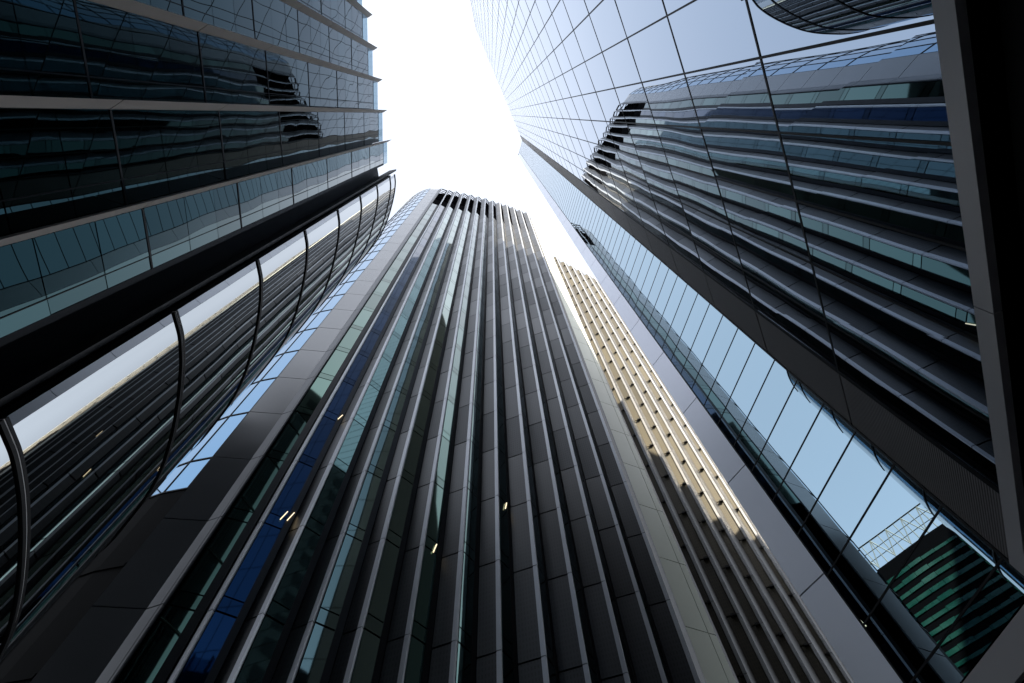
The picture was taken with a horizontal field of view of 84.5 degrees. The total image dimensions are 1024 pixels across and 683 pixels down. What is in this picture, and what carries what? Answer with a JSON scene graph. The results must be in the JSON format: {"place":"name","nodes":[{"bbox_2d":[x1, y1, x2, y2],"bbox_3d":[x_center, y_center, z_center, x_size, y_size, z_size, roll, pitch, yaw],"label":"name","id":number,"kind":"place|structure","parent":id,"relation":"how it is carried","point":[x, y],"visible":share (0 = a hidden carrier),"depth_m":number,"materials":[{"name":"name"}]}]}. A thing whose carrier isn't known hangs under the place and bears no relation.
{"place":"outdoors","nodes":[
{"label":"outdoors","id":0,"kind":"place"},
{"bbox_2d":[0,188,735,682],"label":"ribbed tower","id":1,"kind":"structure","parent":0,"point":[412,456],"depth_m":25.43,"materials":[{"name":"black metal"}]},
{"bbox_2d":[116,203,436,682],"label":"window","id":2,"kind":"structure","parent":1,"relation":"in","point":[151,655],"depth_m":22.44,"materials":[{"name":"green glass"}]},
{"bbox_2d":[149,189,428,498],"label":"window frame","id":3,"kind":"structure","parent":1,"relation":"in","point":[181,489],"depth_m":34.36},
{"bbox_2d":[152,189,429,495],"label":"window","id":4,"kind":"structure","parent":1,"relation":"in","point":[192,470],"depth_m":33.97,"materials":[{"name":"blue glass"}]},
{"bbox_2d":[152,205,438,682],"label":"window frame","id":5,"kind":"structure","parent":1,"relation":"in","point":[170,662],"depth_m":22.61,"materials":[{"name":"grey metal"}]},
{"bbox_2d":[176,205,443,682],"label":"window","id":6,"kind":"structure","parent":1,"relation":"in","point":[203,657],"depth_m":22.91,"materials":[{"name":"blue glass"}]},
{"bbox_2d":[204,207,444,682],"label":"window frame","id":7,"kind":"structure","parent":1,"relation":"in","point":[225,649],"depth_m":23.03,"materials":[{"name":"grey metal"}]},
{"bbox_2d":[235,207,452,682],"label":"window","id":8,"kind":"structure","parent":1,"relation":"in","point":[255,665],"depth_m":23.38,"materials":[{"name":"green glass"}]},
{"bbox_2d":[261,210,453,682],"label":"window frame","id":9,"kind":"structure","parent":1,"relation":"in","point":[270,670],"depth_m":23.74,"materials":[{"name":"grey metal"}]},
{"bbox_2d":[295,209,461,682],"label":"window","id":10,"kind":"structure","parent":1,"relation":"in","point":[313,662],"depth_m":23.92,"materials":[{"name":"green glass"}]},
{"bbox_2d":[316,211,462,682],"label":"window frame","id":11,"kind":"structure","parent":1,"relation":"in","point":[334,646],"depth_m":24.15,"materials":[{"name":"grey metal"}]},
{"bbox_2d":[350,211,469,682],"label":"window","id":12,"kind":"structure","parent":1,"relation":"in","point":[364,666],"depth_m":24.43,"materials":[{"name":"green glass"}]},
{"bbox_2d":[365,213,470,682],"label":"window frame","id":13,"kind":"structure","parent":1,"relation":"in","point":[383,639],"depth_m":24.81,"materials":[{"name":"grey metal"}]},
{"bbox_2d":[404,213,478,682],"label":"window","id":14,"kind":"structure","parent":1,"relation":"in","point":[416,654],"depth_m":25.00,"materials":[{"name":"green glass"}]},
{"bbox_2d":[412,216,479,682],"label":"window frame","id":15,"kind":"structure","parent":1,"relation":"in","point":[428,644],"depth_m":25.33,"materials":[{"name":"grey metal"}]},
{"bbox_2d":[455,215,486,682],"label":"window","id":16,"kind":"structure","parent":1,"relation":"in","point":[463,667],"depth_m":25.57,"materials":[{"name":"black glass"}]},
{"bbox_2d":[462,218,487,682],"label":"window frame","id":17,"kind":"structure","parent":1,"relation":"in","point":[476,570],"depth_m":26.06,"materials":[{"name":"grey metal"}]},
{"bbox_2d":[493,217,513,682],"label":"window","id":18,"kind":"structure","parent":1,"relation":"in","point":[507,640],"depth_m":26.25,"materials":[{"name":"black glass"}]},
{"bbox_2d":[496,223,517,682],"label":"window frame","id":19,"kind":"structure","parent":1,"relation":"in","point":[514,645],"depth_m":26.71,"materials":[{"name":"grey metal"}]},
{"bbox_2d":[502,220,556,682],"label":"window","id":20,"kind":"structure","parent":1,"relation":"in","point":[547,631],"depth_m":26.82,"materials":[{"name":"black glass"}]},
{"bbox_2d":[504,224,558,682],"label":"window frame","id":21,"kind":"structure","parent":1,"relation":"in","point":[547,593],"depth_m":27.29,"materials":[{"name":"grey metal"}]},
{"bbox_2d":[510,222,598,682],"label":"window","id":22,"kind":"structure","parent":1,"relation":"in","point":[587,641],"depth_m":27.49,"materials":[{"name":"black glass"}]},
{"bbox_2d":[512,225,600,682],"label":"window frame","id":23,"kind":"structure","parent":1,"relation":"in","point":[589,627],"depth_m":27.99,"materials":[{"name":"grey metal"}]},
{"bbox_2d":[519,227,635,682],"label":"window","id":24,"kind":"structure","parent":1,"relation":"in","point":[626,656],"depth_m":28.21,"materials":[{"name":"black glass"}]},
{"bbox_2d":[520,228,636,682],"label":"window frame","id":25,"kind":"structure","parent":1,"relation":"in","point":[520,228],"depth_m":28.99,"materials":[{"name":"grey metal"}]},
{"bbox_2d":[527,229,671,682],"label":"window","id":26,"kind":"structure","parent":1,"relation":"in","point":[662,659],"depth_m":29.11,"materials":[{"name":"black glass"}]},
{"bbox_2d":[529,233,673,682],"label":"window frame","id":27,"kind":"structure","parent":1,"relation":"in","point":[529,233],"depth_m":29.58,"materials":[{"name":"grey metal"}]},
{"bbox_2d":[528,214,706,682],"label":"window frame","id":28,"kind":"structure","parent":1,"relation":"in","point":[690,647],"depth_m":30.78,"materials":[{"name":"grey metal"}]},
{"bbox_2d":[362,0,595,277],"label":"sky","id":29,"kind":"structure","parent":0,"point":[448,122],"materials":[{"name":"white"}]},
{"bbox_2d":[548,246,854,682],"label":"ribbed tower","id":30,"kind":"structure","parent":0,"point":[766,627],"depth_m":39.18,"materials":[{"name":"beige concrete"}]},
{"bbox_2d":[548,246,738,682],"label":"window frame","id":31,"kind":"structure","parent":30,"relation":"in","point":[664,513],"depth_m":34.41,"materials":[{"name":"grey metal"}]},
{"bbox_2d":[556,256,756,682],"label":"window frame","id":32,"kind":"structure","parent":30,"relation":"in","point":[723,616],"depth_m":37.00,"materials":[{"name":"grey metal"}]},
{"bbox_2d":[565,262,779,682],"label":"window frame","id":33,"kind":"structure","parent":30,"relation":"in","point":[739,607],"depth_m":37.97,"materials":[{"name":"grey metal"}]},
{"bbox_2d":[572,265,800,682],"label":"window frame","id":34,"kind":"structure","parent":30,"relation":"in","point":[761,614],"depth_m":39.24,"materials":[{"name":"grey metal"}]},
{"bbox_2d":[580,270,820,682],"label":"window frame","id":35,"kind":"structure","parent":30,"relation":"in","point":[804,659],"depth_m":40.42,"materials":[{"name":"grey metal"}]},
{"bbox_2d":[589,275,841,682],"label":"window frame","id":36,"kind":"structure","parent":30,"relation":"in","point":[806,629],"depth_m":41.45,"materials":[{"name":"grey metal"}]},
{"bbox_2d":[596,279,854,682],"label":"window frame","id":37,"kind":"structure","parent":30,"relation":"in","point":[726,483],"depth_m":42.38,"materials":[{"name":"grey metal"}]},
{"label":"ground","id":38,"kind":"structure","parent":0,"visible":0},
{"bbox_2d":[0,0,395,664],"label":"finned office","id":39,"kind":"structure","parent":38,"relation":"on","point":[196,200],"depth_m":10.43,"materials":[{"name":"black metal"}]},
{"bbox_2d":[0,430,19,649],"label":"window","id":40,"kind":"structure","parent":39,"relation":"in","point":[9,497],"depth_m":6.97,"materials":[{"name":"black glass"}]},
{"bbox_2d":[0,313,180,664],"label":"window","id":41,"kind":"structure","parent":39,"relation":"in","point":[94,445],"depth_m":8.59,"materials":[{"name":"black glass"}]},
{"bbox_2d":[0,0,372,108],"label":"window","id":42,"kind":"structure","parent":39,"relation":"in","point":[36,35],"depth_m":10.71,"materials":[{"name":"blue glass"}]},
{"bbox_2d":[0,0,373,108],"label":"window frame","id":43,"kind":"structure","parent":39,"relation":"in","point":[74,1],"depth_m":10.64,"materials":[{"name":"black metal"}]},
{"bbox_2d":[0,108,377,234],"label":"window","id":44,"kind":"structure","parent":39,"relation":"in","point":[42,150],"depth_m":10.30,"materials":[{"name":"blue glass"}]},
{"bbox_2d":[0,109,378,204],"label":"window frame","id":45,"kind":"structure","parent":39,"relation":"in","point":[110,111],"depth_m":10.25,"materials":[{"name":"black metal"}]},
{"bbox_2d":[0,143,382,337],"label":"window","id":46,"kind":"structure","parent":39,"relation":"in","point":[36,269],"depth_m":9.98,"materials":[{"name":"blue glass"}]},
{"bbox_2d":[0,147,383,318],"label":"window frame","id":47,"kind":"structure","parent":39,"relation":"in","point":[143,214],"depth_m":10.52,"materials":[{"name":"black metal"}]},
{"bbox_2d":[140,261,259,507],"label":"window","id":48,"kind":"structure","parent":39,"relation":"in","point":[219,325],"depth_m":12.37,"materials":[{"name":"grey glass"}]},
{"bbox_2d":[134,0,367,74],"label":"window","id":49,"kind":"structure","parent":39,"relation":"in","point":[277,19],"depth_m":18.07,"materials":[{"name":"blue glass"}]},
{"bbox_2d":[222,231,306,415],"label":"window","id":50,"kind":"structure","parent":39,"relation":"in","point":[283,268],"depth_m":16.04,"materials":[{"name":"grey glass"}]},
{"bbox_2d":[166,0,367,70],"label":"window frame","id":51,"kind":"structure","parent":39,"relation":"in","point":[182,5],"depth_m":16.29,"materials":[{"name":"black metal"}]},
{"bbox_2d":[272,211,338,359],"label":"window","id":52,"kind":"structure","parent":39,"relation":"in","point":[322,236],"depth_m":19.71,"materials":[{"name":"grey glass"}]},
{"bbox_2d":[297,0,362,38],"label":"window","id":53,"kind":"structure","parent":39,"relation":"in","point":[340,11],"depth_m":26.21,"materials":[{"name":"blue glass"}]},
{"bbox_2d":[300,0,362,36],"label":"window frame","id":54,"kind":"structure","parent":39,"relation":"in","point":[300,0],"depth_m":26.68,"materials":[{"name":"black metal"}]},
{"bbox_2d":[310,196,360,316],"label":"window","id":55,"kind":"structure","parent":39,"relation":"in","point":[350,214],"depth_m":23.43,"materials":[{"name":"grey glass"}]},
{"bbox_2d":[335,186,377,288],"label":"window","id":56,"kind":"structure","parent":39,"relation":"in","point":[369,199],"depth_m":27.05,"materials":[{"name":"grey glass"}]},
{"bbox_2d":[353,178,389,268],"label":"window","id":57,"kind":"structure","parent":39,"relation":"in","point":[384,187],"depth_m":30.72,"materials":[{"name":"grey glass"}]},
{"bbox_2d":[371,175,394,247],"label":"window","id":58,"kind":"structure","parent":39,"relation":"in","point":[392,177],"depth_m":33.39,"materials":[{"name":"grey glass"}]},
{"bbox_2d":[470,0,1023,682],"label":"mirror tower","id":59,"kind":"structure","parent":38,"relation":"on","point":[794,228],"depth_m":10.25,"materials":[{"name":"black"}]},
{"bbox_2d":[474,22,521,135],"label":"window","id":60,"kind":"structure","parent":59,"relation":"in","point":[474,22],"depth_m":126.04,"materials":[{"name":"blue mirror"}]},
{"bbox_2d":[475,27,520,135],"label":"window","id":61,"kind":"structure","parent":59,"relation":"in","point":[475,27],"depth_m":134.01,"materials":[{"name":"white glass"}]},
{"bbox_2d":[473,16,523,137],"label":"window","id":62,"kind":"structure","parent":59,"relation":"in","point":[473,16],"depth_m":118.75,"materials":[{"name":"white glass"}]},
{"bbox_2d":[474,21,522,136],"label":"window","id":63,"kind":"structure","parent":59,"relation":"in","point":[474,21],"depth_m":122.06,"materials":[{"name":"white glass"}]},
{"bbox_2d":[476,28,520,134],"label":"window","id":64,"kind":"structure","parent":59,"relation":"in","point":[476,28],"depth_m":129.51,"materials":[{"name":"blue mirror"}]},
{"bbox_2d":[472,10,525,138],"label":"window","id":65,"kind":"structure","parent":59,"relation":"in","point":[472,10],"depth_m":111.21,"materials":[{"name":"grey glass"}]},
{"bbox_2d":[471,3,527,140],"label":"window","id":66,"kind":"structure","parent":59,"relation":"in","point":[471,3],"depth_m":103.85,"materials":[{"name":"grey glass"}]},
{"bbox_2d":[472,8,526,139],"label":"window","id":67,"kind":"structure","parent":59,"relation":"in","point":[472,8],"depth_m":107.50,"materials":[{"name":"grey glass"}]},
{"bbox_2d":[474,17,524,137],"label":"window","id":68,"kind":"structure","parent":59,"relation":"in","point":[474,17],"depth_m":114.65,"materials":[{"name":"blue mirror"}]},
{"bbox_2d":[470,0,529,141],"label":"window","id":69,"kind":"structure","parent":59,"relation":"in","point":[470,0],"depth_m":100.17,"materials":[{"name":"grey glass"}]},
{"bbox_2d":[471,0,530,142],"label":"window","id":70,"kind":"structure","parent":59,"relation":"in","point":[471,0],"depth_m":96.57,"materials":[{"name":"blue mirror"}]},
{"bbox_2d":[472,0,531,143],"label":"window","id":71,"kind":"structure","parent":59,"relation":"in","point":[472,0],"depth_m":93.28,"materials":[{"name":"grey glass"}]},
{"bbox_2d":[474,1,533,144],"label":"window","id":72,"kind":"structure","parent":59,"relation":"in","point":[474,1],"depth_m":89.66,"materials":[{"name":"blue mirror"}]},
{"bbox_2d":[475,0,535,146],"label":"window","id":73,"kind":"structure","parent":59,"relation":"in","point":[475,0],"depth_m":86.14,"materials":[{"name":"grey glass"}]},
{"bbox_2d":[476,0,537,147],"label":"window","id":74,"kind":"structure","parent":59,"relation":"in","point":[476,0],"depth_m":82.65,"materials":[{"name":"grey glass"}]},
{"bbox_2d":[478,0,539,149],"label":"window","id":75,"kind":"structure","parent":59,"relation":"in","point":[478,0],"depth_m":78.97,"materials":[{"name":"white glass"}]},
{"bbox_2d":[479,0,542,151],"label":"window","id":76,"kind":"structure","parent":59,"relation":"in","point":[479,0],"depth_m":75.49,"materials":[{"name":"white glass"}]},
{"bbox_2d":[481,0,544,152],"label":"window","id":77,"kind":"structure","parent":59,"relation":"in","point":[481,0],"depth_m":71.89,"materials":[{"name":"white glass"}]},
{"bbox_2d":[483,0,547,154],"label":"window","id":78,"kind":"structure","parent":59,"relation":"in","point":[495,28],"depth_m":68.36,"materials":[{"name":"white glass"}]},
{"bbox_2d":[485,0,550,157],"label":"window","id":79,"kind":"structure","parent":59,"relation":"in","point":[488,5],"depth_m":64.87,"materials":[{"name":"white glass"}]},
{"bbox_2d":[488,0,554,160],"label":"window","id":80,"kind":"structure","parent":59,"relation":"in","point":[489,1],"depth_m":61.37,"materials":[{"name":"white glass"}]},
{"bbox_2d":[490,0,558,163],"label":"window","id":81,"kind":"structure","parent":59,"relation":"in","point":[493,4],"depth_m":57.78,"materials":[{"name":"glass"}]},
{"bbox_2d":[494,0,562,166],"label":"window","id":82,"kind":"structure","parent":59,"relation":"in","point":[495,1],"depth_m":54.24,"materials":[{"name":"glass"}]},
{"bbox_2d":[497,0,567,169],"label":"window","id":83,"kind":"structure","parent":59,"relation":"in","point":[499,1],"depth_m":50.68,"materials":[{"name":"glass"}]},
{"bbox_2d":[501,0,573,174],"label":"window","id":84,"kind":"structure","parent":59,"relation":"in","point":[504,3],"depth_m":47.16,"materials":[{"name":"glass"}]},
{"bbox_2d":[506,0,580,179],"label":"window","id":85,"kind":"structure","parent":59,"relation":"in","point":[510,6],"depth_m":43.62,"materials":[{"name":"glass"}]},
{"bbox_2d":[543,165,550,186],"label":"window","id":86,"kind":"structure","parent":59,"relation":"in","point":[549,166],"depth_m":74.03,"materials":[{"name":"blue glass"}]},
{"bbox_2d":[545,166,553,190],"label":"window","id":87,"kind":"structure","parent":59,"relation":"in","point":[552,169],"depth_m":70.67,"materials":[{"name":"blue glass"}]},
{"bbox_2d":[511,0,588,185],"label":"window","id":88,"kind":"structure","parent":59,"relation":"in","point":[520,16],"depth_m":40.08,"materials":[{"name":"glass"}]},
{"bbox_2d":[548,169,556,194],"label":"window","id":89,"kind":"structure","parent":59,"relation":"in","point":[555,172],"depth_m":67.20,"materials":[{"name":"blue glass"}]},
{"bbox_2d":[551,172,560,198],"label":"window","id":90,"kind":"structure","parent":59,"relation":"in","point":[557,179],"depth_m":63.89,"materials":[{"name":"blue glass"}]},
{"bbox_2d":[518,0,597,191],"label":"window","id":91,"kind":"structure","parent":59,"relation":"in","point":[523,6],"depth_m":36.54,"materials":[{"name":"glass"}]},
{"bbox_2d":[554,175,564,204],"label":"window","id":92,"kind":"structure","parent":59,"relation":"in","point":[561,182],"depth_m":60.43,"materials":[{"name":"blue glass"}]},
{"bbox_2d":[558,178,569,209],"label":"window","id":93,"kind":"structure","parent":59,"relation":"in","point":[566,184],"depth_m":57.01,"materials":[{"name":"blue glass"}]},
{"bbox_2d":[525,0,609,200],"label":"window","id":94,"kind":"structure","parent":59,"relation":"in","point":[535,14],"depth_m":33.00,"materials":[{"name":"glass"}]},
{"bbox_2d":[562,183,574,215],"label":"window","id":95,"kind":"structure","parent":59,"relation":"in","point":[572,188],"depth_m":53.58,"materials":[{"name":"blue glass"}]},
{"bbox_2d":[566,187,580,222],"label":"window","id":96,"kind":"structure","parent":59,"relation":"in","point":[577,195],"depth_m":50.20,"materials":[{"name":"blue glass"}]},
{"bbox_2d":[535,0,623,210],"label":"window","id":97,"kind":"structure","parent":59,"relation":"in","point":[543,7],"depth_m":29.45,"materials":[{"name":"glass"}]},
{"bbox_2d":[572,192,587,230],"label":"window","id":98,"kind":"structure","parent":59,"relation":"in","point":[581,208],"depth_m":46.81,"materials":[{"name":"blue glass"}]},
{"bbox_2d":[578,198,594,240],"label":"window","id":99,"kind":"structure","parent":59,"relation":"in","point":[586,216],"depth_m":43.42,"materials":[{"name":"blue glass"}]},
{"bbox_2d":[584,205,604,251],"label":"window","id":100,"kind":"structure","parent":59,"relation":"in","point":[593,223],"depth_m":40.00,"materials":[{"name":"blue glass"}]},
{"bbox_2d":[547,0,642,225],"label":"window","id":101,"kind":"structure","parent":59,"relation":"in","point":[560,16],"depth_m":25.91,"materials":[{"name":"glass"}]},
{"bbox_2d":[593,213,615,264],"bbox_3d":[5.997,-6.690,36.683,0.050,3.642,2.797,13,-69,-7],"label":"window","id":102,"kind":"structure","parent":59,"relation":"in","point":[605,229],"depth_m":36.58,"materials":[{"name":"blue glass"}]},
{"bbox_2d":[563,0,667,243],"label":"window","id":103,"kind":"structure","parent":59,"relation":"in","point":[586,37],"depth_m":22.35,"materials":[{"name":"blue glass"}]},
{"bbox_2d":[602,223,629,281],"bbox_3d":[6.122,-5.319,33.286,0.050,3.642,2.797,13,-69,-7],"label":"window","id":104,"kind":"structure","parent":59,"relation":"in","point":[621,232],"depth_m":33.16,"materials":[{"name":"blue glass"}]},
{"bbox_2d":[614,235,646,300],"bbox_3d":[6.247,-3.947,29.888,0.050,3.642,2.797,13,-69,-7],"label":"window","id":105,"kind":"structure","parent":59,"relation":"in","point":[639,259],"depth_m":29.75,"materials":[{"name":"blue glass"}]},
{"bbox_2d":[584,0,701,268],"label":"window","id":106,"kind":"structure","parent":59,"relation":"in","point":[606,21],"depth_m":18.78,"materials":[{"name":"blue glass"}]},
{"bbox_2d":[629,250,668,326],"bbox_3d":[6.372,-2.575,26.491,0.050,3.642,2.797,13,-69,-7],"label":"window","id":107,"kind":"structure","parent":59,"relation":"in","point":[662,271],"depth_m":26.33,"materials":[{"name":"blue glass"}]},
{"bbox_2d":[647,269,696,359],"bbox_3d":[6.496,-1.204,23.093,0.050,3.642,2.797,13,-69,-7],"label":"window","id":108,"kind":"structure","parent":59,"relation":"in","point":[689,296],"depth_m":22.91,"materials":[{"name":"blue glass"}]},
{"bbox_2d":[615,0,752,306],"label":"window","id":109,"kind":"structure","parent":59,"relation":"in","point":[654,51],"depth_m":15.19,"materials":[{"name":"glass"}]},
{"bbox_2d":[671,294,736,404],"bbox_3d":[6.621,0.168,19.696,0.050,3.642,2.797,13,-69,-7],"label":"window","id":110,"kind":"structure","parent":59,"relation":"in","point":[724,335],"depth_m":19.48,"materials":[{"name":"blue glass"}]},
{"bbox_2d":[663,0,836,368],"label":"window","id":111,"kind":"structure","parent":59,"relation":"in","point":[706,33],"depth_m":11.56,"materials":[{"name":"glass"}]},
{"bbox_2d":[704,329,796,470],"bbox_3d":[6.746,1.540,16.299,0.050,3.642,2.797,13,-69,-7],"label":"window","id":112,"kind":"structure","parent":59,"relation":"in","point":[779,383],"depth_m":16.03,"materials":[{"name":"blue glass"}]},
{"bbox_2d":[752,381,892,573],"bbox_3d":[6.870,2.912,12.901,0.050,3.642,2.797,13,-69,-7],"label":"window","id":113,"kind":"structure","parent":59,"relation":"in","point":[860,472],"depth_m":12.56,"materials":[{"name":"blue glass"}]},
{"bbox_2d":[747,0,998,487],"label":"window","id":114,"kind":"structure","parent":59,"relation":"in","point":[889,85],"depth_m":7.85,"materials":[{"name":"black glass"}]},
{"bbox_2d":[828,465,1023,682],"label":"window","id":115,"kind":"structure","parent":59,"relation":"in","point":[949,564],"depth_m":9.56,"materials":[{"name":"glass"}]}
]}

